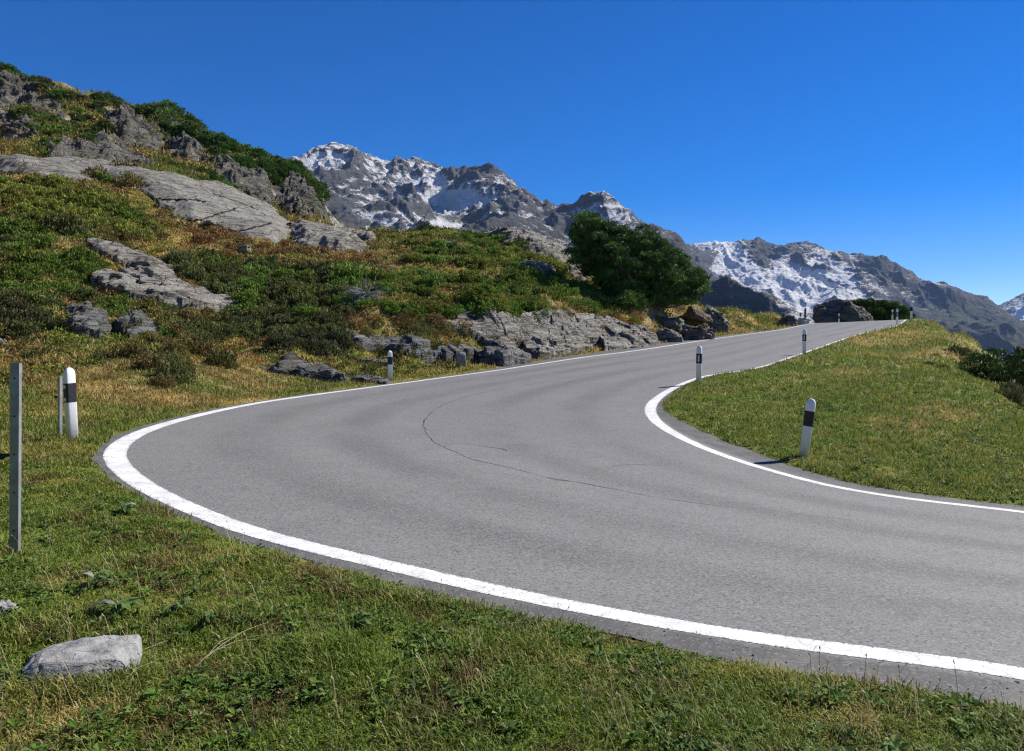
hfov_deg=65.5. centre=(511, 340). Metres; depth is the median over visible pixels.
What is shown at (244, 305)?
heath shrub
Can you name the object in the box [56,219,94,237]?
heath shrub
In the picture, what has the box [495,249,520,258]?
juniper shrub
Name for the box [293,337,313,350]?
heath shrub
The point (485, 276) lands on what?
juniper shrub
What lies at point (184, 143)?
cliff
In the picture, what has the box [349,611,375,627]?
broadleaf weed
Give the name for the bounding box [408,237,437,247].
juniper shrub
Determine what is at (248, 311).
heath shrub
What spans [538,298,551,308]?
heath shrub
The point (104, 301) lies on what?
heath shrub
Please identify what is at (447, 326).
heath shrub
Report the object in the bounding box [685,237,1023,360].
mountain range
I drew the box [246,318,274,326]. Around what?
heath shrub
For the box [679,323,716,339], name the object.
rock outcrop
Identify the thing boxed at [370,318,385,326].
heath shrub
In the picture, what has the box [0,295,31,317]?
heath shrub
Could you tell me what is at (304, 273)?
heath shrub
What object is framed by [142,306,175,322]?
heath shrub
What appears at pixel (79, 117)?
dwarf pine
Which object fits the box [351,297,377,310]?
juniper shrub
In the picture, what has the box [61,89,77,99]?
dwarf pine
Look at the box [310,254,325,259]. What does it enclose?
heath shrub
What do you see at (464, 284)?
juniper shrub
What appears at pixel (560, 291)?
juniper shrub
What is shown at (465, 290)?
juniper shrub
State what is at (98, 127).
dwarf pine
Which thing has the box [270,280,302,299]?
heath shrub
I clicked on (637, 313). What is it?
heath shrub
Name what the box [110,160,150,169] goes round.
juniper shrub
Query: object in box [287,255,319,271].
heath shrub
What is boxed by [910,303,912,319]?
delineator post
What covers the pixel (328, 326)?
heath shrub
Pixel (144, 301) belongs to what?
heath shrub
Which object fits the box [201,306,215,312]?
heath shrub
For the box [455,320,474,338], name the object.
heath shrub
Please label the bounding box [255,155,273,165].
dwarf pine
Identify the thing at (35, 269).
heath shrub
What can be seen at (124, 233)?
heath shrub
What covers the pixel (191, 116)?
dwarf pine
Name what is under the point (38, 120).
dwarf pine
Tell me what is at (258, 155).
dwarf pine
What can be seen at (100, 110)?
dwarf pine
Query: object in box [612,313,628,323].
heath shrub
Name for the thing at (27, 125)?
dwarf pine
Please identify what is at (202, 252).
heath shrub
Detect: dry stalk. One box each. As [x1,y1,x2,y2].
[105,641,164,686]
[197,623,276,665]
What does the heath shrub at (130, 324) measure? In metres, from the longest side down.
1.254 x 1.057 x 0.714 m
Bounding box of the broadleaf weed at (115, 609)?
[88,597,150,615]
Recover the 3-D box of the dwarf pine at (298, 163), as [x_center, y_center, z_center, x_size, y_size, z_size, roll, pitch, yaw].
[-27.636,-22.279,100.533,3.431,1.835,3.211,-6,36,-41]
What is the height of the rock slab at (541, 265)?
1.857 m
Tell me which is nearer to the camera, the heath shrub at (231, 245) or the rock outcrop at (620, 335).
the rock outcrop at (620, 335)
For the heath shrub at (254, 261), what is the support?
on the ground at (100, 135)
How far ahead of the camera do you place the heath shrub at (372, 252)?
44.94 m
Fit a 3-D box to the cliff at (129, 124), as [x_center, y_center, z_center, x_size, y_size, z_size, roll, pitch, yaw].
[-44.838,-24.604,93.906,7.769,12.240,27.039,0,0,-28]
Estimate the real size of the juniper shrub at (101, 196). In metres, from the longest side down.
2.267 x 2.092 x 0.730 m
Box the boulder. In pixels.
[812,299,873,322]
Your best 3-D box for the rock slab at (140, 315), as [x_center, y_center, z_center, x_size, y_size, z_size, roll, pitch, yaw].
[-11.853,-0.164,25.215,1.432,1.822,4.214,0,0,-30]
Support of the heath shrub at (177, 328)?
on the ground at (100, 135)
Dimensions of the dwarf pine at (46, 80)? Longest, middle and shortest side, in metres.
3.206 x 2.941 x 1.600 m
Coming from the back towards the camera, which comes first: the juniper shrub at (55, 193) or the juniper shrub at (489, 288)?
the juniper shrub at (55, 193)
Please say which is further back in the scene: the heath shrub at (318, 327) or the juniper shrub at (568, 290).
the juniper shrub at (568, 290)
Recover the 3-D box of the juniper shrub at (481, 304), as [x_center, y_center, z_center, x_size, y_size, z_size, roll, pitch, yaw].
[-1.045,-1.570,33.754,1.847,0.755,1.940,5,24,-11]
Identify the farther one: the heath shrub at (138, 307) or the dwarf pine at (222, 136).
the dwarf pine at (222, 136)
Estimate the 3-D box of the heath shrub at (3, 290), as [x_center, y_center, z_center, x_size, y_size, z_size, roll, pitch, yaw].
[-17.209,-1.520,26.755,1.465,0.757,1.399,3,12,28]
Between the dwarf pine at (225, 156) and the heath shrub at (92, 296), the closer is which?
the heath shrub at (92, 296)
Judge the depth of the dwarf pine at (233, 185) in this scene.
69.67 m
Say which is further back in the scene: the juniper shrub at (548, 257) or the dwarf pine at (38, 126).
the dwarf pine at (38, 126)
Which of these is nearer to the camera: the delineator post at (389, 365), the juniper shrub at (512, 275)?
the delineator post at (389, 365)
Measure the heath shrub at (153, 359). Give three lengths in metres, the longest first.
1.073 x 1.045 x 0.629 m
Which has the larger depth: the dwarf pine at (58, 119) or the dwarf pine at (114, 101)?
the dwarf pine at (114, 101)
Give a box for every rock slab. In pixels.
[0,154,290,243]
[63,301,111,337]
[86,237,172,268]
[90,265,236,311]
[114,309,157,341]
[288,220,375,240]
[290,219,368,253]
[483,226,590,279]
[518,259,555,276]
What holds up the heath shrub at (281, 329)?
on the ground at (100, 135)
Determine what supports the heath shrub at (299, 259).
on the ground at (100, 135)
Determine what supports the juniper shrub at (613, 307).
on the ground at (100, 135)
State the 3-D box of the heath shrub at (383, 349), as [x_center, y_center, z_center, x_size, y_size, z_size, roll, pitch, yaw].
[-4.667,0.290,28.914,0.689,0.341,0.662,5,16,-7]
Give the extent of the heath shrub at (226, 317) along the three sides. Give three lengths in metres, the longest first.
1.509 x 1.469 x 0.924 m
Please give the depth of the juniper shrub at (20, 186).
45.09 m
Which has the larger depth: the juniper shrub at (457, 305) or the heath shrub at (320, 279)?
the heath shrub at (320, 279)
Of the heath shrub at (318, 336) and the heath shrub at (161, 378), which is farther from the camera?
the heath shrub at (318, 336)
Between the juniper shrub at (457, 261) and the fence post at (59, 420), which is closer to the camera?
the fence post at (59, 420)
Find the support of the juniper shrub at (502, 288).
on the ground at (100, 135)
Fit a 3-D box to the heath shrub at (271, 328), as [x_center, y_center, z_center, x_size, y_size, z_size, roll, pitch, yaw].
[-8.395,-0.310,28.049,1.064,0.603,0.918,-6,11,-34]
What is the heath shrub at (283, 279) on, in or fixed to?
on the ground at (100, 135)
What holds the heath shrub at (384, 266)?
on the ground at (100, 135)
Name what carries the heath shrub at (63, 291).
on the ground at (100, 135)
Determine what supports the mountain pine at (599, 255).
on the ground at (100, 135)
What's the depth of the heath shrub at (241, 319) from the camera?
29.34 m
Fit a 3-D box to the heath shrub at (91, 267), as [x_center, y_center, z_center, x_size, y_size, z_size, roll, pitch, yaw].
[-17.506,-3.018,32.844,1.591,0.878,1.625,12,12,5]
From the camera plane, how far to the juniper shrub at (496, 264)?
44.58 m
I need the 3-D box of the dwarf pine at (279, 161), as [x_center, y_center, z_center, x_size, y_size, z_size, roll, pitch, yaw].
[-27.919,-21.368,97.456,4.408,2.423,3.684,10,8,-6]
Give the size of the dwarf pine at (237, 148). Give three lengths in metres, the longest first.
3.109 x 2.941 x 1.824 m
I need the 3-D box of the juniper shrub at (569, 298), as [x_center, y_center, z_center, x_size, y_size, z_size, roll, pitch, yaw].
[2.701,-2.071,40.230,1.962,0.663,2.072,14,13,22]
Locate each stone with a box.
[0,599,21,614]
[21,634,142,687]
[201,220,216,225]
[237,245,251,252]
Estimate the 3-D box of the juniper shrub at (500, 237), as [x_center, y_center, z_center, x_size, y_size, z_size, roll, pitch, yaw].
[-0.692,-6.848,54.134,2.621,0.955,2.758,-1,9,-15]
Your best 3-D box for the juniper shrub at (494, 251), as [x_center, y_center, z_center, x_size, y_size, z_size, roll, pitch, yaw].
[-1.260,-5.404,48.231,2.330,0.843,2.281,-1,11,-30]
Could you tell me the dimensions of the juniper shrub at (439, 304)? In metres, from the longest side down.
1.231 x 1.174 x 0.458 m
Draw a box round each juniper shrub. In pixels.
[0,176,18,183]
[0,180,21,188]
[0,182,32,198]
[0,189,27,207]
[3,182,40,194]
[6,201,44,214]
[19,171,43,183]
[20,194,44,200]
[22,185,54,198]
[23,197,67,211]
[32,173,77,187]
[32,209,57,214]
[37,184,76,200]
[45,178,77,188]
[52,202,79,213]
[58,192,101,207]
[61,181,103,195]
[68,207,113,217]
[80,164,110,179]
[82,215,110,228]
[83,201,105,210]
[92,183,113,193]
[92,191,116,201]
[93,216,140,230]
[94,169,116,184]
[101,194,133,206]
[102,202,141,215]
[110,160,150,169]
[111,208,154,221]
[112,223,156,242]
[114,173,147,189]
[118,170,148,178]
[132,217,168,229]
[349,291,378,304]
[350,285,370,291]
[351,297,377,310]
[359,277,370,287]
[366,267,397,282]
[370,279,393,291]
[378,297,400,313]
[379,284,405,295]
[387,234,398,239]
[389,249,404,254]
[390,267,419,280]
[392,275,412,282]
[393,302,411,317]
[398,238,413,244]
[398,251,423,263]
[398,282,424,294]
[400,292,417,299]
[400,300,430,324]
[403,244,428,252]
[408,229,438,237]
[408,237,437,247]
[411,278,419,285]
[413,268,434,276]
[413,296,437,312]
[414,284,436,297]
[417,270,449,286]
[419,254,449,264]
[421,270,456,277]
[426,299,447,310]
[427,244,458,254]
[431,291,454,304]
[432,239,448,247]
[432,283,454,291]
[437,305,466,319]
[438,240,461,248]
[445,231,477,242]
[445,275,463,285]
[446,255,468,266]
[449,293,469,305]
[450,286,474,301]
[453,302,471,311]
[454,245,487,257]
[457,283,476,289]
[458,244,484,253]
[458,270,486,284]
[459,254,493,269]
[463,286,500,302]
[466,293,506,314]
[468,230,486,239]
[471,239,496,246]
[472,283,501,297]
[481,275,490,283]
[483,246,502,257]
[484,234,507,242]
[487,277,509,287]
[489,259,499,265]
[490,255,516,264]
[491,294,514,312]
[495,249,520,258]
[495,284,513,294]
[496,268,533,283]
[501,237,529,245]
[501,244,521,252]
[503,256,532,266]
[503,297,524,316]
[506,283,533,297]
[506,294,522,302]
[508,278,539,288]
[510,263,545,281]
[516,251,546,263]
[518,297,541,312]
[528,286,560,300]
[532,280,544,286]
[534,254,555,266]
[537,274,548,285]
[541,275,569,286]
[543,256,574,276]
[545,269,567,280]
[546,286,568,301]
[548,283,579,295]
[561,294,583,305]
[567,280,587,289]
[567,300,589,312]
[577,297,602,312]
[578,289,588,296]
[582,289,599,300]
[588,291,614,308]
[599,301,617,310]
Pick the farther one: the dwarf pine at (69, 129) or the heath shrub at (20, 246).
the dwarf pine at (69, 129)
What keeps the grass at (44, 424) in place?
on the ground at (100, 135)
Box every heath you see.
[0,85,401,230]
[0,165,779,388]
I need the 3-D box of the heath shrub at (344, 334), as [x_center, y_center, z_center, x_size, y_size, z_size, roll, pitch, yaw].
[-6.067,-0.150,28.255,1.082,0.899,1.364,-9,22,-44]
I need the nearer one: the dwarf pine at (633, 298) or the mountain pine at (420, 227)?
the dwarf pine at (633, 298)
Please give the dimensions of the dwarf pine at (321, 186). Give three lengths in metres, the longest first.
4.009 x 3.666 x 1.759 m
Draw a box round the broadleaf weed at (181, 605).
[157,597,199,616]
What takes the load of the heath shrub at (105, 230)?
on the ground at (100, 135)
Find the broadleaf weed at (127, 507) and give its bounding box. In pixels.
[121,502,138,512]
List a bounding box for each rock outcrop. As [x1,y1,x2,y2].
[259,352,349,382]
[346,331,429,352]
[350,356,394,368]
[351,374,391,383]
[407,343,477,363]
[443,307,526,347]
[473,344,530,366]
[518,308,602,358]
[596,315,659,350]
[656,328,683,341]
[661,317,683,331]
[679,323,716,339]
[684,306,712,322]
[704,306,729,332]
[777,314,796,325]
[797,317,811,324]
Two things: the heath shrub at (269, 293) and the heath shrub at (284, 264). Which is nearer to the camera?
the heath shrub at (269, 293)
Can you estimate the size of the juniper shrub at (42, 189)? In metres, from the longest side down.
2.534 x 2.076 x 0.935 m
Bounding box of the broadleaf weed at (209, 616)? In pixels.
[202,610,222,624]
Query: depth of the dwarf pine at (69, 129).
86.49 m
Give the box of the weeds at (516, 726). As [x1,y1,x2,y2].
[0,452,1023,750]
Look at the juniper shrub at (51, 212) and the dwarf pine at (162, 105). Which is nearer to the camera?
the juniper shrub at (51, 212)
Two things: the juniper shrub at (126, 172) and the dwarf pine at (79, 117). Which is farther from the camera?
the dwarf pine at (79, 117)
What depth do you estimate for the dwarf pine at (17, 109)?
88.55 m
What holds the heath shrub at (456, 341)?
on the ground at (100, 135)
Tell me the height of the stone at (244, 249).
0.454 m
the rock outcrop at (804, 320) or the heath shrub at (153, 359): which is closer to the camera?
the heath shrub at (153, 359)
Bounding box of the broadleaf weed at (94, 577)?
[78,569,115,588]
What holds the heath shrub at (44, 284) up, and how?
on the ground at (100, 135)
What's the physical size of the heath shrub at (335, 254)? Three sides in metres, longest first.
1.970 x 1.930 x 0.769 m
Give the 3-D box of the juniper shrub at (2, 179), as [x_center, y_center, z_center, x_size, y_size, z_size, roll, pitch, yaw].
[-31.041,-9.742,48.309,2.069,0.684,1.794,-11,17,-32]
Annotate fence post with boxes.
[0,363,21,553]
[54,376,61,435]
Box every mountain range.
[289,142,813,322]
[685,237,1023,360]
[998,293,1023,321]
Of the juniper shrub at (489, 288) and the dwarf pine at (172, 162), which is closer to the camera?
the juniper shrub at (489, 288)
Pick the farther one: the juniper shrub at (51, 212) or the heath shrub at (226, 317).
the juniper shrub at (51, 212)
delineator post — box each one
[63,367,77,439]
[387,351,391,379]
[696,346,701,382]
[799,399,815,457]
[802,329,806,354]
[896,309,897,324]
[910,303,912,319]
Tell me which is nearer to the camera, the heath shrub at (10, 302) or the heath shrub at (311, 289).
the heath shrub at (10, 302)
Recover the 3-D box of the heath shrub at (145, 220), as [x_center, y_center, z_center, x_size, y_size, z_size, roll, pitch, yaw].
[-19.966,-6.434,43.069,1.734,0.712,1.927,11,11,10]
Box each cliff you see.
[0,70,38,109]
[0,108,40,138]
[27,98,66,118]
[46,137,155,166]
[102,102,164,150]
[162,117,210,162]
[210,154,275,206]
[269,170,329,220]
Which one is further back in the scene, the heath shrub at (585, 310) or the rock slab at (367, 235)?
the rock slab at (367, 235)
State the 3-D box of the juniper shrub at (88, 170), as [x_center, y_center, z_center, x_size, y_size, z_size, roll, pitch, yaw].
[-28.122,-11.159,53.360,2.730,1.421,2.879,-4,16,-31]
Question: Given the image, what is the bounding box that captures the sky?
[0,0,1023,304]
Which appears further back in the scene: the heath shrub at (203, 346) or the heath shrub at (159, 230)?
the heath shrub at (159, 230)
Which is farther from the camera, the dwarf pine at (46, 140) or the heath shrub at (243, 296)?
the dwarf pine at (46, 140)
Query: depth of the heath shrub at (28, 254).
32.34 m
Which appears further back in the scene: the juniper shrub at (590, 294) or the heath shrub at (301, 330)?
the juniper shrub at (590, 294)
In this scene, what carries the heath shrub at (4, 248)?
on the ground at (100, 135)
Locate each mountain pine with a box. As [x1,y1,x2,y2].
[411,220,438,230]
[561,209,711,308]
[850,297,917,320]
[955,344,1023,395]
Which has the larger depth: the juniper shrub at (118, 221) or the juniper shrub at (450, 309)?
the juniper shrub at (118, 221)
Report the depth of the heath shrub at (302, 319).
28.84 m
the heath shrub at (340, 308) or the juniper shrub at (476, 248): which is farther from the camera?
the juniper shrub at (476, 248)
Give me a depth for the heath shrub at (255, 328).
27.81 m
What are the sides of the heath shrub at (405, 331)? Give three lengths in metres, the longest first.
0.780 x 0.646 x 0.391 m
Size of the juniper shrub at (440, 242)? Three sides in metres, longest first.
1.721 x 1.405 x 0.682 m
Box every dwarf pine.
[4,62,17,72]
[9,104,34,117]
[11,109,34,119]
[13,121,37,127]
[21,76,36,81]
[29,75,42,80]
[29,112,48,121]
[29,124,46,134]
[30,117,55,125]
[33,82,43,89]
[36,136,57,144]
[36,139,55,146]
[37,126,65,136]
[38,83,53,92]
[39,75,54,83]
[42,112,61,121]
[45,88,66,97]
[50,137,62,143]
[51,117,64,123]
[53,125,66,132]
[58,119,77,124]
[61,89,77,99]
[65,126,78,132]
[65,131,77,138]
[67,111,86,121]
[68,106,85,113]
[71,93,88,101]
[72,121,88,127]
[75,133,96,140]
[79,127,98,134]
[82,114,95,119]
[87,100,108,107]
[88,123,106,130]
[90,91,109,99]
[91,106,106,113]
[93,96,115,106]
[98,119,110,125]
[103,123,117,132]
[105,91,117,99]
[110,98,118,106]
[130,103,148,115]
[139,103,154,111]
[144,102,175,115]
[148,105,178,117]
[148,115,175,123]
[151,157,170,160]
[152,99,186,116]
[158,119,173,128]
[162,160,184,168]
[164,122,187,137]
[179,111,207,129]
[179,120,200,133]
[191,129,205,135]
[193,165,216,179]
[195,129,218,142]
[197,174,212,180]
[201,138,224,147]
[202,145,225,155]
[207,132,237,145]
[210,142,232,150]
[210,151,236,161]
[211,173,220,181]
[218,174,227,180]
[221,180,241,191]
[224,142,241,153]
[226,152,247,166]
[236,141,251,151]
[240,154,253,166]
[242,150,269,158]
[242,157,259,168]
[246,146,268,157]
[252,158,272,169]
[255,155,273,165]
[262,167,284,186]
[267,153,281,161]
[271,163,284,177]
[272,156,299,170]
[274,165,287,178]
[282,160,305,175]
[287,159,302,167]
[301,162,310,175]
[307,184,321,195]
[309,176,325,196]
[309,178,323,193]
[314,193,323,206]
[320,181,332,200]
[613,290,648,308]
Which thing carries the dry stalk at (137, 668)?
on the ground at (100, 135)
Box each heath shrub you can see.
[0,215,15,234]
[0,233,29,243]
[0,243,19,252]
[0,244,48,263]
[0,250,21,263]
[0,261,37,283]
[0,275,20,282]
[0,279,31,289]
[0,286,15,301]
[0,287,33,301]
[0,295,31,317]
[0,305,22,324]
[0,314,36,338]
[1,215,38,235]
[2,241,32,252]
[4,319,45,340]
[10,260,47,279]
[10,306,56,326]
[12,231,37,247]
[12,283,40,294]
[14,290,51,305]
[21,208,48,223]
[24,302,56,321]
[26,223,57,234]
[27,230,56,249]
[29,261,58,275]
[29,279,57,291]
[29,290,62,306]
[35,211,90,234]
[35,251,70,271]
[45,315,68,331]
[47,277,78,289]
[49,303,69,309]
[52,242,101,264]
[52,282,86,298]
[53,269,87,282]
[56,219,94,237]
[62,210,80,216]
[64,258,105,278]
[66,232,100,242]
[69,285,106,302]
[72,284,96,301]
[73,254,112,268]
[79,214,95,219]
[93,226,114,235]
[93,303,120,316]
[94,298,114,308]
[97,292,133,307]
[98,234,119,242]
[108,318,115,326]
[109,303,136,314]
[113,230,145,242]
[115,338,147,358]
[118,319,148,333]
[128,296,166,308]
[128,330,164,342]
[129,305,147,310]
[129,351,165,370]
[133,215,157,224]
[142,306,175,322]
[145,372,177,388]
[148,223,165,231]
[148,347,179,366]
[150,230,169,240]
[150,335,177,344]
[153,354,197,384]
[154,319,164,327]
[156,324,178,338]
[156,339,190,356]
[157,217,176,227]
[158,300,179,313]
[158,318,193,338]
[160,246,203,264]
[166,317,199,327]
[169,260,205,274]
[171,352,198,373]
[176,307,213,323]
[176,309,195,317]
[176,330,200,355]
[178,264,215,282]
[183,226,205,233]
[185,324,220,344]
[186,332,214,357]
[187,318,214,331]
[189,232,218,245]
[196,258,236,277]
[198,246,226,258]
[199,278,223,293]
[200,224,228,238]
[200,270,225,279]
[201,252,244,268]
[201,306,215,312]
[201,345,240,369]
[203,324,229,343]
[207,281,250,295]
[209,269,243,283]
[210,258,239,273]
[211,320,249,339]
[212,310,233,324]
[216,247,234,256]
[218,304,246,317]
[222,240,239,250]
[226,230,245,240]
[226,288,266,305]
[229,302,260,315]
[231,269,256,277]
[232,251,244,259]
[233,275,271,293]
[234,315,254,326]
[236,236,253,244]
[237,262,271,277]
[239,319,266,340]
[241,305,267,319]
[242,255,270,267]
[242,303,275,319]
[244,310,270,321]
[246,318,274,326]
[251,247,267,255]
[251,294,273,305]
[254,239,274,248]
[255,254,283,264]
[256,273,283,286]
[257,323,298,341]
[258,287,281,300]
[260,299,295,309]
[260,324,279,336]
[260,329,301,352]
[261,261,285,270]
[262,312,292,328]
[265,275,304,285]
[266,246,288,254]
[268,267,293,277]
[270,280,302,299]
[271,304,292,316]
[274,285,324,307]
[277,239,294,246]
[277,267,316,282]
[278,256,292,262]
[278,262,289,268]
[281,315,314,328]
[283,310,306,319]
[284,258,303,263]
[285,283,317,295]
[286,243,303,250]
[286,324,298,336]
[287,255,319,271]
[290,302,316,314]
[291,303,318,318]
[292,327,314,341]
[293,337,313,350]
[294,245,316,253]
[294,322,310,331]
[299,336,330,357]
[301,279,323,285]
[302,319,329,338]
[302,326,327,340]
[304,282,324,291]
[309,275,333,284]
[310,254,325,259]
[310,306,350,329]
[311,264,352,279]
[313,291,334,306]
[314,259,342,269]
[317,281,352,303]
[319,339,346,357]
[321,322,342,338]
[322,260,369,283]
[323,275,361,286]
[325,250,351,260]
[326,303,357,317]
[326,325,359,350]
[330,292,357,306]
[338,258,356,262]
[342,314,356,322]
[348,316,366,328]
[352,252,365,261]
[357,327,376,336]
[363,251,374,258]
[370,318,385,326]
[377,265,389,268]
[377,346,387,353]
[389,316,412,329]
[390,307,416,323]
[399,329,413,335]
[401,349,418,356]
[402,316,427,329]
[410,322,426,335]
[425,314,444,325]
[425,326,442,337]
[433,318,460,336]
[450,339,463,346]
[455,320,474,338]
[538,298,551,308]
[574,305,587,312]
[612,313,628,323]
[625,316,642,325]
[627,308,645,320]
[655,314,664,324]
[937,363,950,368]
[944,344,967,356]
[963,347,972,356]
[991,386,1016,400]
[997,378,1023,400]
[1002,388,1023,404]
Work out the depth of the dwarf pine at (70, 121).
88.89 m
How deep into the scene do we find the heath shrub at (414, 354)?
28.68 m
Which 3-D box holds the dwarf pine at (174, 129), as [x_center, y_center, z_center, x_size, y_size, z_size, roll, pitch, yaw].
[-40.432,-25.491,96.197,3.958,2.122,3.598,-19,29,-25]
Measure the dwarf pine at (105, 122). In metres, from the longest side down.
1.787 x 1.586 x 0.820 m
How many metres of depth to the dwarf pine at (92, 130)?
86.53 m
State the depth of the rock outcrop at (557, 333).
35.05 m
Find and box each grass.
[0,78,407,230]
[0,143,799,385]
[0,317,1023,503]
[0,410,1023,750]
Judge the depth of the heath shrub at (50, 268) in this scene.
31.69 m
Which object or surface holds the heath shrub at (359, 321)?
on the ground at (100, 135)
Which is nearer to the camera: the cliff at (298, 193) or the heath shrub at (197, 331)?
the heath shrub at (197, 331)
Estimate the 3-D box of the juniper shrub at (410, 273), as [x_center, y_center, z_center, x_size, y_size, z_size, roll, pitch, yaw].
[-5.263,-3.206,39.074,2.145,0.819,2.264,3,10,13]
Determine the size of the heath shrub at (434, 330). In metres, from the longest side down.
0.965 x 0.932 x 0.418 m
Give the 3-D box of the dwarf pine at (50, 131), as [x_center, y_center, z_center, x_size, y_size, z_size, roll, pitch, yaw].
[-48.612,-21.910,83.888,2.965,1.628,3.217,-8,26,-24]
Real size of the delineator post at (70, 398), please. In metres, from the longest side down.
1.261 x 0.156 x 0.103 m
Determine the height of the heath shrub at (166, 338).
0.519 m
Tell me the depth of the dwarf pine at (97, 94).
102.74 m
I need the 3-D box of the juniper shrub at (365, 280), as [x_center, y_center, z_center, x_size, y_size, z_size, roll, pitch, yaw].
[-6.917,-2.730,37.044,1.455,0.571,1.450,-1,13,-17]
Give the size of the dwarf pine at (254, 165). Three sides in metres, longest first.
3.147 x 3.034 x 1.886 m
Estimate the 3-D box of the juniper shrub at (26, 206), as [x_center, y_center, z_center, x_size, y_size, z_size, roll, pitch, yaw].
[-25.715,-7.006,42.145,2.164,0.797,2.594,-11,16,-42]
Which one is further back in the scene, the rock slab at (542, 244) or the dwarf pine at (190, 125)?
the dwarf pine at (190, 125)
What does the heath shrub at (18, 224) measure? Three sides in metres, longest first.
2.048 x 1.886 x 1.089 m
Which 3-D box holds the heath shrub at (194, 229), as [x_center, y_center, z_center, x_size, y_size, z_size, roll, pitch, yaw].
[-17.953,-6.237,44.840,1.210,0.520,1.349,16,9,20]
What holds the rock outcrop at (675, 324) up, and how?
on the ground at (100, 135)
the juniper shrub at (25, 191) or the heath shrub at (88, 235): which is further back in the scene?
the juniper shrub at (25, 191)
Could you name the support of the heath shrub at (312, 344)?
on the ground at (100, 135)
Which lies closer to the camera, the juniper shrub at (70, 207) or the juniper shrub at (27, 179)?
the juniper shrub at (70, 207)
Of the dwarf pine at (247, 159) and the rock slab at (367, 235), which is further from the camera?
the dwarf pine at (247, 159)
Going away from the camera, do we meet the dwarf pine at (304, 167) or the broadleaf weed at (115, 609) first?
the broadleaf weed at (115, 609)
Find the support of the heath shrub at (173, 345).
on the ground at (100, 135)
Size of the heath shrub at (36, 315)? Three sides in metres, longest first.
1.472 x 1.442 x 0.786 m
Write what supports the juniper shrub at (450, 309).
on the ground at (100, 135)
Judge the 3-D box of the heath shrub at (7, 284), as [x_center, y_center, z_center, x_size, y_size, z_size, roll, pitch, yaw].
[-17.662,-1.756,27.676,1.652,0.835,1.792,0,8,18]
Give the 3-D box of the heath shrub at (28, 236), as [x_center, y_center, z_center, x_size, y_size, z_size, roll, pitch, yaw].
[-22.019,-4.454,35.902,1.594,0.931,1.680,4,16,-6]
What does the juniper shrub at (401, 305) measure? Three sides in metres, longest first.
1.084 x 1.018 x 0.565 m
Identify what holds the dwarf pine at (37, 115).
on the ground at (100, 135)
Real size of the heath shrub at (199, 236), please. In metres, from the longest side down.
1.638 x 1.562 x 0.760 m
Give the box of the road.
[92,320,1023,710]
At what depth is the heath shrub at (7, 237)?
35.60 m
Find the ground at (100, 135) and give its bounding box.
[0,75,1023,750]
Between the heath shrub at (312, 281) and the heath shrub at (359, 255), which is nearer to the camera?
the heath shrub at (312, 281)
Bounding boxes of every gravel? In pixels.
[659,356,1023,507]
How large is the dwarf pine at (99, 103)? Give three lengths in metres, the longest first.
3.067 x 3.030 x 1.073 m
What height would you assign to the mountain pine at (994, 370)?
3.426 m
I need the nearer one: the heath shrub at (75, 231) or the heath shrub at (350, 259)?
the heath shrub at (75, 231)
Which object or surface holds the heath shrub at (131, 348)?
on the ground at (100, 135)
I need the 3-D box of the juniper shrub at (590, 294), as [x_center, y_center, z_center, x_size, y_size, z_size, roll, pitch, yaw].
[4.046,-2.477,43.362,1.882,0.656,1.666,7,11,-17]
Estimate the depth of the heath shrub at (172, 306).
28.64 m
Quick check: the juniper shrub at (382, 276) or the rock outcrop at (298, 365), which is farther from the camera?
the juniper shrub at (382, 276)
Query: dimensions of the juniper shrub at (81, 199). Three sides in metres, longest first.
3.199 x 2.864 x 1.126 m
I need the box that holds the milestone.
[456,352,465,367]
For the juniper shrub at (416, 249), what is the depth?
46.95 m
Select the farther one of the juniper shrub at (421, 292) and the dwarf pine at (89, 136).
the dwarf pine at (89, 136)
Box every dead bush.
[116,307,134,331]
[340,274,389,305]
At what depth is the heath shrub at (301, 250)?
45.02 m
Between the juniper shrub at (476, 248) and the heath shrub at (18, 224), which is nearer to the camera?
the heath shrub at (18, 224)
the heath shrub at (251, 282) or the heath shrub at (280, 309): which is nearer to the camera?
the heath shrub at (280, 309)
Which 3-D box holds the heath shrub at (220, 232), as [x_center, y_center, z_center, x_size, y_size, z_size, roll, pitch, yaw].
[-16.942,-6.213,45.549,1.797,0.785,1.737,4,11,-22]
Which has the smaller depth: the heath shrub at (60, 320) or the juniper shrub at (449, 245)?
the heath shrub at (60, 320)
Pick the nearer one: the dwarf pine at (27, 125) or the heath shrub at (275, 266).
the heath shrub at (275, 266)
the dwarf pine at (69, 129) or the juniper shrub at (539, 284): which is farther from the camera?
the dwarf pine at (69, 129)
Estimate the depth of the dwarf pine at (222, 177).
72.72 m
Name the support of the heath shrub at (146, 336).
on the ground at (100, 135)
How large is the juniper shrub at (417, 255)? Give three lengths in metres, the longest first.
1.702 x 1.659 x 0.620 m
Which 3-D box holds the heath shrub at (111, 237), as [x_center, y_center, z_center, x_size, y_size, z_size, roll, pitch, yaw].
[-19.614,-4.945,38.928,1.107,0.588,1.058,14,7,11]

